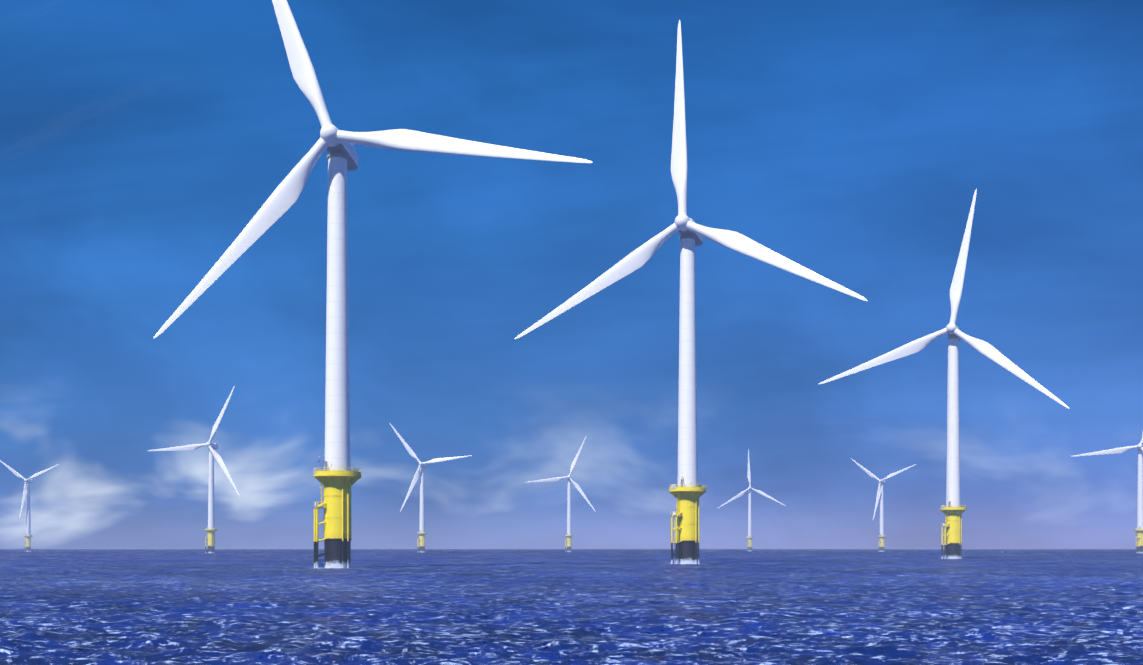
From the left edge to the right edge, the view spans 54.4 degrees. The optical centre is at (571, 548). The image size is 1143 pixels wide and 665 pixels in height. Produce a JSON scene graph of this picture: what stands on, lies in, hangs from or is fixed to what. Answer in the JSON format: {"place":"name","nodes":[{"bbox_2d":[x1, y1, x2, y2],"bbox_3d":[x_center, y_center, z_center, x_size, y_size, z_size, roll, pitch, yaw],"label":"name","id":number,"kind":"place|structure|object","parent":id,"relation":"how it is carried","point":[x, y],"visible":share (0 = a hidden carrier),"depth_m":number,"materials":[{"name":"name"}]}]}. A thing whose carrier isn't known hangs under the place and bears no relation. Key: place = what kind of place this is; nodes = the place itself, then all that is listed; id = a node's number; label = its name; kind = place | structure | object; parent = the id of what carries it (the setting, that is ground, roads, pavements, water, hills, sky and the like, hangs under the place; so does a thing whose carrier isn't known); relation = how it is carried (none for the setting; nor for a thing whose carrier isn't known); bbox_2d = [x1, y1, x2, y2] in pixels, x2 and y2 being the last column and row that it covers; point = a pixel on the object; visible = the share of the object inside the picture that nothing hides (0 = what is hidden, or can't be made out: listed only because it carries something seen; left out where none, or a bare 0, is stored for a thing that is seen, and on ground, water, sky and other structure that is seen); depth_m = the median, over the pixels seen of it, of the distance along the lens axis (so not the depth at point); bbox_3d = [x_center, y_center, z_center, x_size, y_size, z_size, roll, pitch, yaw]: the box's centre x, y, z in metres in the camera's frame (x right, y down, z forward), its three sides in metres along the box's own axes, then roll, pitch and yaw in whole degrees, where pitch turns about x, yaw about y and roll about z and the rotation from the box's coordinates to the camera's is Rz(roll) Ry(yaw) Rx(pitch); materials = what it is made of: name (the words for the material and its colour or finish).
{"place":"outdoors","nodes":[
{"label":"outdoors","id":0,"kind":"place"},
{"bbox_2d":[0,548,1142,664],"bbox_3d":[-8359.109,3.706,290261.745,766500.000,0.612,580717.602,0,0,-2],"label":"sea","id":1,"kind":"structure","parent":0,"point":[574,606],"depth_m":70.55,"materials":[{"name":"liquid"}]},
{"bbox_2d":[0,460,58,551],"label":"turbine","id":2,"kind":"object","parent":1,"relation":"in","point":[26,490],"visible":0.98,"depth_m":1262.11,"materials":[{"name":"metal"}]},
{"bbox_2d":[147,386,238,552],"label":"turbine","id":3,"kind":"object","parent":1,"relation":"in","point":[211,530],"visible":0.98,"depth_m":825.87,"materials":[{"name":"metal"}]},
{"bbox_2d":[153,0,592,567],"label":"turbine","id":4,"kind":"object","parent":1,"relation":"in","point":[337,478],"visible":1,"depth_m":208.83,"materials":[{"name":"metal"}]},
{"bbox_2d":[390,423,471,551],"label":"turbine","id":5,"kind":"object","parent":1,"relation":"in","point":[421,533],"visible":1,"depth_m":1013.07,"materials":[{"name":"metal"}]},
{"bbox_2d":[528,437,595,551],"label":"turbine","id":6,"kind":"object","parent":1,"relation":"in","point":[569,535],"visible":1,"depth_m":1199.40,"materials":[{"name":"metal"}]},
{"bbox_2d":[514,20,867,563],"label":"turbine","id":7,"kind":"object","parent":1,"relation":"in","point":[688,491],"visible":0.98,"depth_m":264.37,"materials":[{"name":"metal"}]},
{"bbox_2d":[718,449,785,550],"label":"turbine","id":8,"kind":"object","parent":1,"relation":"in","point":[749,537],"visible":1,"depth_m":1414.69,"materials":[{"name":"metal"}]},
{"bbox_2d":[851,458,915,551],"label":"turbine","id":9,"kind":"object","parent":1,"relation":"in","point":[882,536],"visible":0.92,"depth_m":1274.11,"materials":[{"name":"metal"}]},
{"bbox_2d":[819,189,1068,558],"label":"turbine","id":10,"kind":"object","parent":1,"relation":"in","point":[953,510],"visible":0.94,"depth_m":390.70,"materials":[{"name":"metal"}]},
{"bbox_2d":[1071,433,1142,552],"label":"turbine","id":11,"kind":"object","parent":1,"relation":"in","point":[1139,528],"visible":0.96,"depth_m":839.50,"materials":[{"name":"metal"}]},
{"bbox_2d":[0,0,1142,547],"label":"sky","id":12,"kind":"structure","parent":0,"point":[853,141],"materials":[{"name":"blue"}]}
]}

